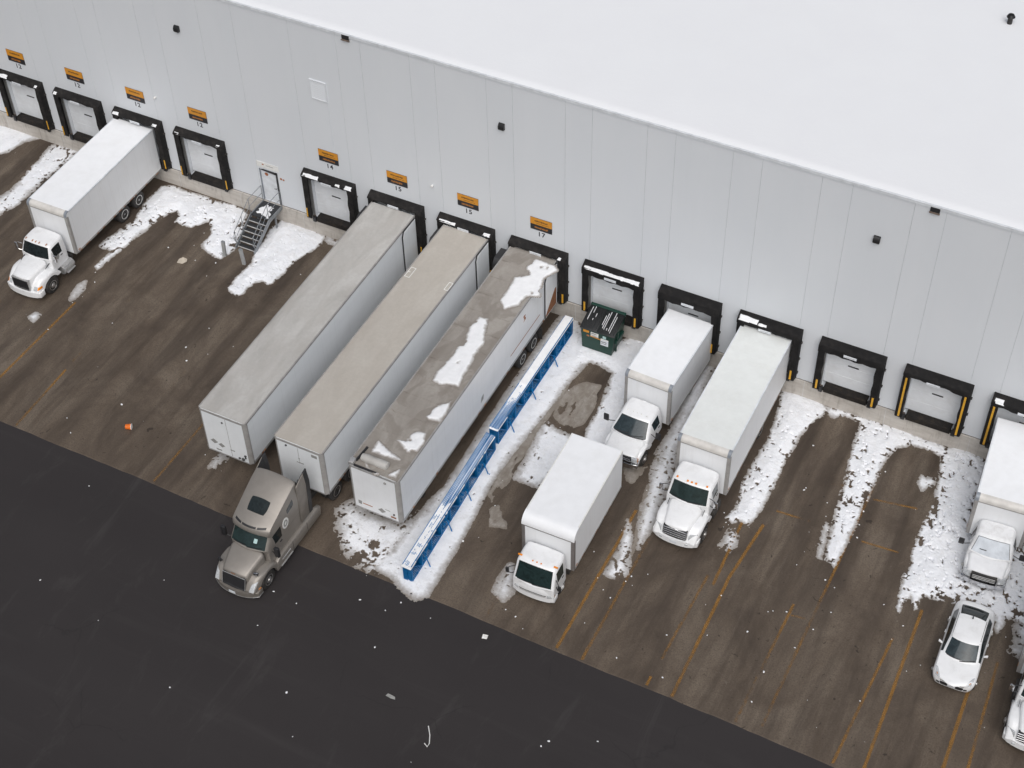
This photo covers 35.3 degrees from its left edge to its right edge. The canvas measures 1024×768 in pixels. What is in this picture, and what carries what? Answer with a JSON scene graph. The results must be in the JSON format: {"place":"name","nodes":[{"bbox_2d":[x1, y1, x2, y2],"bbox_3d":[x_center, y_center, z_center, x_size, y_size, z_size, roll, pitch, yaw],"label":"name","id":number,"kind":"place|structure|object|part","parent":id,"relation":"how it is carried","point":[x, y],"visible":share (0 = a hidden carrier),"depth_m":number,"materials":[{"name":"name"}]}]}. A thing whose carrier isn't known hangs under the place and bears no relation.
{"place":"outdoors","nodes":[
{"label":"outdoors","id":0,"kind":"place"},
{"bbox_2d":[256,205,273,218],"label":"platform snow","id":1,"kind":"structure","parent":0,"point":[261,210],"depth_m":88.31,"materials":[{"name":"snow"}]},
{"bbox_2d":[0,421,833,767],"bbox_3d":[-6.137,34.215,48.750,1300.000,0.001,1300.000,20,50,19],"label":"asphalt yard","id":2,"kind":"structure","parent":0,"point":[122,617],"depth_m":69.35,"materials":[{"name":"black asphalt"}]},
{"bbox_2d":[29,240,984,746],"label":"snow crumbs","id":3,"kind":"object","parent":2,"relation":"on","point":[509,564],"visible":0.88,"depth_m":72.17,"materials":[{"name":"snow"}]},
{"bbox_2d":[0,0,1023,458],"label":"warehouse","id":4,"kind":"structure","parent":2,"relation":"on","point":[280,100],"depth_m":77.71,"materials":[{"name":"metal"}]},
{"bbox_2d":[6,49,25,64],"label":"dock sign","id":5,"kind":"object","parent":4,"relation":"attached to","point":[14,56],"visible":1,"depth_m":90.79,"materials":[{"name":"orange metal"}]},
{"bbox_2d":[10,82,42,118],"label":"dock door","id":6,"kind":"structure","parent":4,"relation":"in","point":[25,97],"depth_m":93.58,"materials":[{"name":"white metal"}]},
{"bbox_2d":[0,69,54,129],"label":"dock shelter","id":7,"kind":"object","parent":4,"relation":"attached to","point":[20,80],"visible":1,"depth_m":92.25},
{"bbox_2d":[64,67,84,83],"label":"dock sign","id":8,"kind":"object","parent":4,"relation":"attached to","point":[74,75],"visible":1,"depth_m":89.45,"materials":[{"name":"orange metal"}]},
{"bbox_2d":[52,86,106,136],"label":"dock shelter","id":9,"kind":"object","parent":4,"relation":"attached to","point":[78,99],"visible":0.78,"depth_m":90.67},
{"bbox_2d":[0,74,1004,405],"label":"snow","id":10,"kind":"structure","parent":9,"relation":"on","point":[752,320],"depth_m":79.72,"materials":[{"name":"white snow"}]},
{"bbox_2d":[67,100,98,135],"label":"dock door","id":11,"kind":"structure","parent":4,"relation":"in","point":[83,117],"depth_m":92.22,"materials":[{"name":"white metal"}]},
{"bbox_2d":[125,87,144,103],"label":"dock sign","id":12,"kind":"object","parent":4,"relation":"attached to","point":[135,95],"visible":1,"depth_m":88.12,"materials":[{"name":"orange metal"}]},
{"bbox_2d":[111,106,171,169],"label":"dock shelter","id":13,"kind":"object","parent":4,"relation":"attached to","point":[144,120],"visible":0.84,"depth_m":89.24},
{"bbox_2d":[126,119,159,157],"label":"dock door","id":14,"kind":"structure","parent":4,"relation":"in","point":[126,119],"depth_m":90.28,"materials":[{"name":"white metal"}]},
{"bbox_2d":[173,25,179,32],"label":"wall lamp","id":15,"kind":"object","parent":4,"relation":"attached to","point":[176,29],"visible":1,"depth_m":82.75,"materials":[{"name":"metal"}]},
{"bbox_2d":[187,106,207,123],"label":"dock sign","id":16,"kind":"object","parent":4,"relation":"attached to","point":[197,115],"visible":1,"depth_m":86.78,"materials":[{"name":"orange metal"}]},
{"bbox_2d":[172,126,232,190],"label":"dock shelter","id":17,"kind":"object","parent":4,"relation":"attached to","point":[200,139],"visible":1,"depth_m":88.16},
{"bbox_2d":[187,139,221,178],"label":"dock door","id":18,"kind":"structure","parent":4,"relation":"in","point":[204,159],"depth_m":89.53,"materials":[{"name":"white metal"}]},
{"bbox_2d":[259,168,281,204],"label":"entry door","id":19,"kind":"structure","parent":4,"relation":"in","point":[269,180],"depth_m":88.01,"materials":[{"name":"white metal"}]},
{"bbox_2d":[318,148,338,165],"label":"dock sign","id":20,"kind":"object","parent":4,"relation":"attached to","point":[328,157],"visible":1,"depth_m":84.11,"materials":[{"name":"orange metal"}]},
{"bbox_2d":[300,167,358,224],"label":"dock shelter","id":21,"kind":"object","parent":4,"relation":"attached to","point":[326,180],"visible":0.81,"depth_m":85.39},
{"bbox_2d":[314,181,349,221],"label":"dock door","id":22,"kind":"structure","parent":4,"relation":"in","point":[331,201],"depth_m":86.86,"materials":[{"name":"white metal"}]},
{"bbox_2d":[367,189,426,254],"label":"dock shelter","id":23,"kind":"object","parent":4,"relation":"attached to","point":[396,203],"visible":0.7,"depth_m":83.81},
{"bbox_2d":[386,170,407,187],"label":"dock sign","id":24,"kind":"object","parent":4,"relation":"attached to","point":[396,179],"visible":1,"depth_m":82.77,"materials":[{"name":"orange metal"}]},
{"bbox_2d":[380,202,414,214],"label":"dock door","id":25,"kind":"structure","parent":4,"relation":"in","point":[402,210],"depth_m":84.64,"materials":[{"name":"white metal"}]},
{"bbox_2d":[436,211,496,272],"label":"dock shelter","id":26,"kind":"object","parent":4,"relation":"attached to","point":[463,225],"visible":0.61,"depth_m":82.39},
{"bbox_2d":[449,225,484,237],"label":"dock door","id":27,"kind":"structure","parent":4,"relation":"in","point":[449,225],"depth_m":83.29,"materials":[{"name":"white metal"}]},
{"bbox_2d":[457,193,478,210],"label":"dock sign","id":28,"kind":"object","parent":4,"relation":"attached to","point":[468,201],"visible":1,"depth_m":81.43,"materials":[{"name":"orange metal"}]},
{"bbox_2d":[498,122,504,130],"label":"wall lamp","id":29,"kind":"object","parent":4,"relation":"attached to","point":[501,126],"visible":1,"depth_m":76.65,"materials":[{"name":"metal"}]},
{"bbox_2d":[508,235,568,303],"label":"dock shelter","id":30,"kind":"object","parent":4,"relation":"attached to","point":[534,248],"visible":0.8,"depth_m":81.15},
{"bbox_2d":[530,216,551,234],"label":"dock sign","id":31,"kind":"object","parent":4,"relation":"attached to","point":[541,225],"visible":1,"depth_m":80.10,"materials":[{"name":"metal"}]},
{"bbox_2d":[581,259,644,328],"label":"dock shelter","id":32,"kind":"object","parent":4,"relation":"attached to","point":[637,309],"visible":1,"depth_m":80.04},
{"bbox_2d":[593,277,633,315],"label":"dock door","id":33,"kind":"structure","parent":4,"relation":"in","point":[614,296],"depth_m":81.54,"materials":[{"name":"white metal"}]},
{"bbox_2d":[656,284,722,354],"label":"dock shelter","id":34,"kind":"object","parent":4,"relation":"attached to","point":[695,302],"visible":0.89,"depth_m":78.51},
{"bbox_2d":[668,302,710,322],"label":"dock door","id":35,"kind":"structure","parent":4,"relation":"in","point":[688,311],"depth_m":79.73,"materials":[{"name":"white metal"}]},
{"bbox_2d":[736,309,803,380],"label":"dock shelter","id":36,"kind":"object","parent":4,"relation":"attached to","point":[794,334],"visible":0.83,"depth_m":77.09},
{"bbox_2d":[823,354,875,395],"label":"dock door","id":37,"kind":"structure","parent":4,"relation":"in","point":[845,373],"depth_m":77.52,"materials":[{"name":"white metal"}]},
{"bbox_2d":[812,336,887,407],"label":"dock shelter","id":38,"kind":"object","parent":4,"relation":"attached to","point":[858,355],"visible":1,"depth_m":75.91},
{"bbox_2d":[872,235,880,243],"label":"wall lamp","id":39,"kind":"object","parent":4,"relation":"attached to","point":[876,239],"visible":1,"depth_m":70.65,"materials":[{"name":"metal"}]},
{"bbox_2d":[905,378,961,423],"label":"dock door","id":40,"kind":"structure","parent":4,"relation":"in","point":[942,404],"depth_m":76.13,"materials":[{"name":"white metal"}]},
{"bbox_2d":[894,363,974,436],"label":"dock shelter","id":41,"kind":"object","parent":4,"relation":"attached to","point":[963,389],"visible":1,"depth_m":74.56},
{"bbox_2d":[979,392,1023,445],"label":"dock shelter","id":42,"kind":"object","parent":4,"relation":"attached to","point":[1013,405],"visible":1,"depth_m":73.45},
{"bbox_2d":[990,408,1023,436],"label":"dock door","id":43,"kind":"structure","parent":4,"relation":"in","point":[1002,413],"depth_m":74.55,"materials":[{"name":"white metal"}]},
{"bbox_2d":[1007,13,1014,24],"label":"roof vent","id":44,"kind":"object","parent":4,"relation":"on","point":[1010,16],"visible":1,"depth_m":76.54,"materials":[{"name":"metal"}]},
{"bbox_2d":[0,110,1023,767],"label":"concrete apron","id":45,"kind":"object","parent":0,"point":[136,318],"visible":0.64,"depth_m":73.80,"materials":[{"name":"brown concrete"}]},
{"bbox_2d":[0,302,75,377],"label":"parking line","id":46,"kind":"object","parent":45,"relation":"on","point":[10,366],"visible":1,"depth_m":83.01,"materials":[{"name":"orange paint"}]},
{"bbox_2d":[45,369,65,391],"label":"parking line","id":47,"kind":"object","parent":45,"relation":"on","point":[61,374],"visible":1,"depth_m":81.55,"materials":[{"name":"orange paint"}]},
{"bbox_2d":[8,118,161,297],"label":"box truck","id":48,"kind":"object","parent":45,"relation":"on","point":[88,192],"visible":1,"depth_m":86.32,"materials":[{"name":"white paint"}]},
{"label":"side window","id":49,"kind":"part","parent":48,"relation":"part of","materials":[{"name":"black glass"}]},
{"label":"door","id":50,"kind":"part","parent":48,"relation":"part of","materials":[{"name":"white paint"}]},
{"bbox_2d":[125,424,132,429],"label":"bucket","id":51,"kind":"object","parent":45,"relation":"on","point":[129,426],"visible":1,"depth_m":78.89,"materials":[{"name":"plastic"}]},
{"bbox_2d":[177,257,186,263],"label":"cardboard scrap","id":52,"kind":"object","parent":45,"relation":"on","point":[182,260],"visible":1,"depth_m":87.30,"materials":[{"name":"cardboard"}]},
{"bbox_2d":[221,240,226,256],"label":"bollard","id":53,"kind":"object","parent":45,"relation":"on","point":[223,248],"visible":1,"depth_m":87.11,"materials":[{"name":"metal"}]},
{"bbox_2d":[238,248,245,264],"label":"bollard","id":54,"kind":"object","parent":45,"relation":"on","point":[242,257],"visible":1,"depth_m":86.64,"materials":[{"name":"metal"}]},
{"bbox_2d":[234,185,281,254],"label":"steel stairs","id":55,"kind":"structure","parent":45,"relation":"on","point":[275,211],"depth_m":87.97,"materials":[{"name":"grey metal"}]},
{"bbox_2d":[215,452,350,597],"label":"tractor unit","id":56,"kind":"object","parent":45,"relation":"on","point":[276,516],"visible":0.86,"depth_m":71.57,"materials":[{"name":"paint"}]},
{"bbox_2d":[272,527,281,543],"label":"side window","id":57,"kind":"structure","parent":56,"relation":"in","point":[277,535],"depth_m":71.61,"materials":[{"name":"black glass"}]},
{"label":"door","id":58,"kind":"part","parent":56,"relation":"part of","materials":[{"name":"paint"}]},
{"bbox_2d":[286,500,292,513],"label":"sleeper window","id":59,"kind":"structure","parent":56,"relation":"in","point":[291,503],"depth_m":71.71,"materials":[{"name":"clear glass"}]},
{"bbox_2d":[198,202,417,464],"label":"semi trailer","id":60,"kind":"object","parent":45,"relation":"on","point":[253,398],"visible":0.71,"depth_m":78.31,"materials":[{"name":"metal"}]},
{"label":"rear door","id":61,"kind":"part","parent":60,"relation":"part of","materials":[{"name":"black plastic"}]},
{"bbox_2d":[274,224,488,494],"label":"semi trailer","id":62,"kind":"object","parent":45,"relation":"on","point":[325,429],"visible":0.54,"depth_m":76.80,"materials":[{"name":"metal"}]},
{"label":"rear door","id":63,"kind":"part","parent":62,"relation":"part of","materials":[{"name":"black plastic"}]},
{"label":"rear door","id":64,"kind":"part","parent":62,"relation":"part of","materials":[{"name":"black plastic"}]},
{"bbox_2d":[348,246,556,522],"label":"semi trailer","id":65,"kind":"object","parent":45,"relation":"on","point":[513,335],"visible":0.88,"depth_m":75.45,"materials":[{"name":"metal"}]},
{"bbox_2d":[364,258,558,478],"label":"trailer roof snow","id":66,"kind":"structure","parent":65,"relation":"on","point":[454,369],"depth_m":76.36,"materials":[{"name":"white snow"}]},
{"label":"rear door","id":67,"kind":"part","parent":65,"relation":"part of","materials":[{"name":"black plastic"}]},
{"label":"rear door","id":68,"kind":"part","parent":65,"relation":"part of","materials":[{"name":"black plastic"}]},
{"bbox_2d":[0,125,1023,658],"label":"ground snow","id":69,"kind":"structure","parent":45,"relation":"on","point":[282,247],"depth_m":76.74,"materials":[{"name":"white snow"}]},
{"bbox_2d":[402,432,486,578],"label":"rack frame","id":70,"kind":"object","parent":69,"relation":"on","point":[440,504],"visible":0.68,"depth_m":74.08,"materials":[{"name":"metal"}]},
{"bbox_2d":[404,432,488,579],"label":"rack frame","id":71,"kind":"object","parent":69,"relation":"on","point":[452,488],"visible":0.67,"depth_m":75.05,"materials":[{"name":"metal"}]},
{"bbox_2d":[405,433,489,579],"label":"rack frame","id":72,"kind":"object","parent":69,"relation":"on","point":[449,495],"visible":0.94,"depth_m":74.82,"materials":[{"name":"metal"}]},
{"bbox_2d":[406,434,490,579],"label":"rack frame","id":73,"kind":"object","parent":69,"relation":"on","point":[454,501],"visible":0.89,"depth_m":75.03,"materials":[{"name":"blue metal"}]},
{"bbox_2d":[407,433,491,579],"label":"rack frame","id":74,"kind":"object","parent":69,"relation":"on","point":[456,501],"visible":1,"depth_m":74.89,"materials":[{"name":"blue metal"}]},
{"bbox_2d":[409,434,492,580],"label":"rack frame","id":75,"kind":"object","parent":69,"relation":"on","point":[453,505],"visible":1,"depth_m":74.88,"materials":[{"name":"blue metal"}]},
{"bbox_2d":[410,435,493,581],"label":"rack frame","id":76,"kind":"object","parent":69,"relation":"on","point":[455,506],"visible":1,"depth_m":74.84,"materials":[{"name":"blue metal"}]},
{"bbox_2d":[411,435,495,581],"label":"rack frame","id":77,"kind":"object","parent":69,"relation":"on","point":[451,518],"visible":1,"depth_m":74.43,"materials":[{"name":"blue metal"}]},
{"bbox_2d":[490,343,557,432],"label":"rack frame","id":78,"kind":"object","parent":69,"relation":"on","point":[502,409],"visible":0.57,"depth_m":77.68,"materials":[{"name":"metal"}]},
{"bbox_2d":[401,315,573,569],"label":"snow","id":79,"kind":"structure","parent":78,"relation":"on","point":[539,359],"depth_m":76.89,"materials":[{"name":"white snow"}]},
{"bbox_2d":[489,317,563,433],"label":"rack frame","id":80,"kind":"object","parent":69,"relation":"on","point":[515,388],"visible":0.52,"depth_m":78.47,"materials":[{"name":"metal"}]},
{"bbox_2d":[492,330,566,433],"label":"rack frame","id":81,"kind":"object","parent":69,"relation":"on","point":[518,401],"visible":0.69,"depth_m":78.33,"materials":[{"name":"metal"}]},
{"bbox_2d":[493,328,567,434],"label":"rack frame","id":82,"kind":"object","parent":69,"relation":"on","point":[525,394],"visible":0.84,"depth_m":79.39,"materials":[{"name":"metal"}]},
{"bbox_2d":[494,327,568,435],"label":"rack frame","id":83,"kind":"object","parent":69,"relation":"on","point":[526,395],"visible":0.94,"depth_m":79.33,"materials":[{"name":"metal"}]},
{"bbox_2d":[495,325,569,442],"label":"rack frame","id":84,"kind":"object","parent":69,"relation":"on","point":[529,389],"visible":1,"depth_m":79.46,"materials":[{"name":"blue metal"}]},
{"bbox_2d":[496,322,571,443],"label":"rack frame","id":85,"kind":"object","parent":69,"relation":"on","point":[531,387],"visible":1,"depth_m":79.76,"materials":[{"name":"blue metal"}]},
{"bbox_2d":[498,318,572,443],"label":"rack frame","id":86,"kind":"object","parent":69,"relation":"on","point":[524,400],"visible":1,"depth_m":79.61,"materials":[{"name":"blue metal"}]},
{"bbox_2d":[505,433,622,602],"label":"box truck","id":87,"kind":"object","parent":45,"relation":"on","point":[570,504],"visible":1,"depth_m":71.06,"materials":[{"name":"white paint"}]},
{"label":"side window","id":88,"kind":"part","parent":87,"relation":"part of","materials":[{"name":"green glass"}]},
{"label":"door","id":89,"kind":"part","parent":87,"relation":"part of","materials":[{"name":"white paint"}]},
{"bbox_2d":[487,382,668,556],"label":"grey slush","id":90,"kind":"object","parent":45,"relation":"on","point":[583,395],"visible":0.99,"depth_m":78.63,"materials":[{"name":"grey snow"}]},
{"bbox_2d":[555,510,636,647],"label":"parking line","id":91,"kind":"object","parent":45,"relation":"on","point":[596,579],"visible":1,"depth_m":72.21,"materials":[{"name":"orange paint"}]},
{"bbox_2d":[580,302,625,355],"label":"dumpster","id":92,"kind":"object","parent":45,"relation":"on","point":[596,336],"visible":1,"depth_m":81.22,"materials":[{"name":"green metal"}]},
{"bbox_2d":[604,308,712,468],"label":"box truck","id":93,"kind":"object","parent":45,"relation":"on","point":[667,366],"visible":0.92,"depth_m":76.88,"materials":[{"name":"white paint"}]},
{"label":"side window","id":94,"kind":"part","parent":93,"relation":"part of","materials":[{"name":"black glass"}]},
{"label":"door","id":95,"kind":"part","parent":93,"relation":"part of","materials":[{"name":"white paint"}]},
{"bbox_2d":[671,524,764,693],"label":"parking line","id":96,"kind":"object","parent":45,"relation":"on","point":[727,581],"visible":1,"depth_m":71.80,"materials":[{"name":"orange paint"}]},
{"bbox_2d":[653,325,791,547],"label":"box truck","id":97,"kind":"object","parent":45,"relation":"on","point":[720,432],"visible":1,"depth_m":73.69,"materials":[{"name":"white paint"}]},
{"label":"door","id":98,"kind":"part","parent":97,"relation":"part of","materials":[{"name":"white paint"}]},
{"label":"side window","id":99,"kind":"part","parent":97,"relation":"part of","materials":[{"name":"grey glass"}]},
{"bbox_2d":[712,522,742,584],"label":"parking line","id":100,"kind":"object","parent":45,"relation":"on","point":[729,550],"visible":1,"depth_m":72.94,"materials":[{"name":"orange paint"}]},
{"bbox_2d":[777,604,794,634],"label":"parking line","id":101,"kind":"object","parent":45,"relation":"on","point":[786,616],"visible":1,"depth_m":70.66,"materials":[{"name":"orange paint"}]},
{"bbox_2d":[824,549,845,590],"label":"parking line","id":102,"kind":"object","parent":45,"relation":"on","point":[836,566],"visible":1,"depth_m":72.54,"materials":[{"name":"orange paint"}]},
{"bbox_2d":[832,640,892,762],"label":"parking line","id":103,"kind":"object","parent":45,"relation":"on","point":[884,656],"visible":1,"depth_m":68.42,"materials":[{"name":"orange paint"}]},
{"bbox_2d":[862,541,894,551],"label":"parking line","id":104,"kind":"object","parent":45,"relation":"on","point":[879,546],"visible":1,"depth_m":73.22,"materials":[{"name":"orange paint"}]},
{"bbox_2d":[862,609,923,767],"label":"parking line","id":105,"kind":"object","parent":45,"relation":"on","point":[896,679],"visible":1,"depth_m":68.23,"materials":[{"name":"orange paint"}]},
{"bbox_2d":[941,691,969,767],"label":"parking line","id":106,"kind":"object","parent":45,"relation":"on","point":[955,729],"visible":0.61,"depth_m":66.69,"materials":[{"name":"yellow paint"}]},
{"bbox_2d":[931,600,994,691],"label":"sedan","id":107,"kind":"object","parent":45,"relation":"on","point":[964,642],"visible":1,"depth_m":68.06,"materials":[{"name":"white paint"}]},
{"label":"side window","id":108,"kind":"part","parent":107,"relation":"part of","materials":[{"name":"black glass"}]},
{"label":"rear window","id":109,"kind":"part","parent":107,"relation":"part of","materials":[{"name":"grey glass"}]},
{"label":"side window","id":110,"kind":"part","parent":107,"relation":"part of","materials":[{"name":"black glass"}]},
{"bbox_2d":[967,668,994,767],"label":"parking line","id":111,"kind":"object","parent":45,"relation":"on","point":[968,766],"visible":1,"depth_m":66.01,"materials":[{"name":"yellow paint"}]},
{"bbox_2d":[958,417,1023,589],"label":"box truck","id":112,"kind":"object","parent":45,"relation":"on","point":[995,527],"visible":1,"depth_m":71.20,"materials":[{"name":"white paint"}]},
{"bbox_2d":[1002,645,1023,750],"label":"car","id":113,"kind":"object","parent":45,"relation":"on","point":[1013,728],"visible":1,"depth_m":65.65,"materials":[{"name":"white paint"}]},
{"bbox_2d":[587,306,617,333],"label":"lid snow","id":114,"kind":"structure","parent":0,"point":[606,319],"depth_m":81.01,"materials":[{"name":"snow"}]},
{"bbox_2d":[232,0,1023,229],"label":"roof snow","id":115,"kind":"structure","parent":0,"point":[922,100],"depth_m":74.91,"materials":[{"name":"white snow"}]}
]}

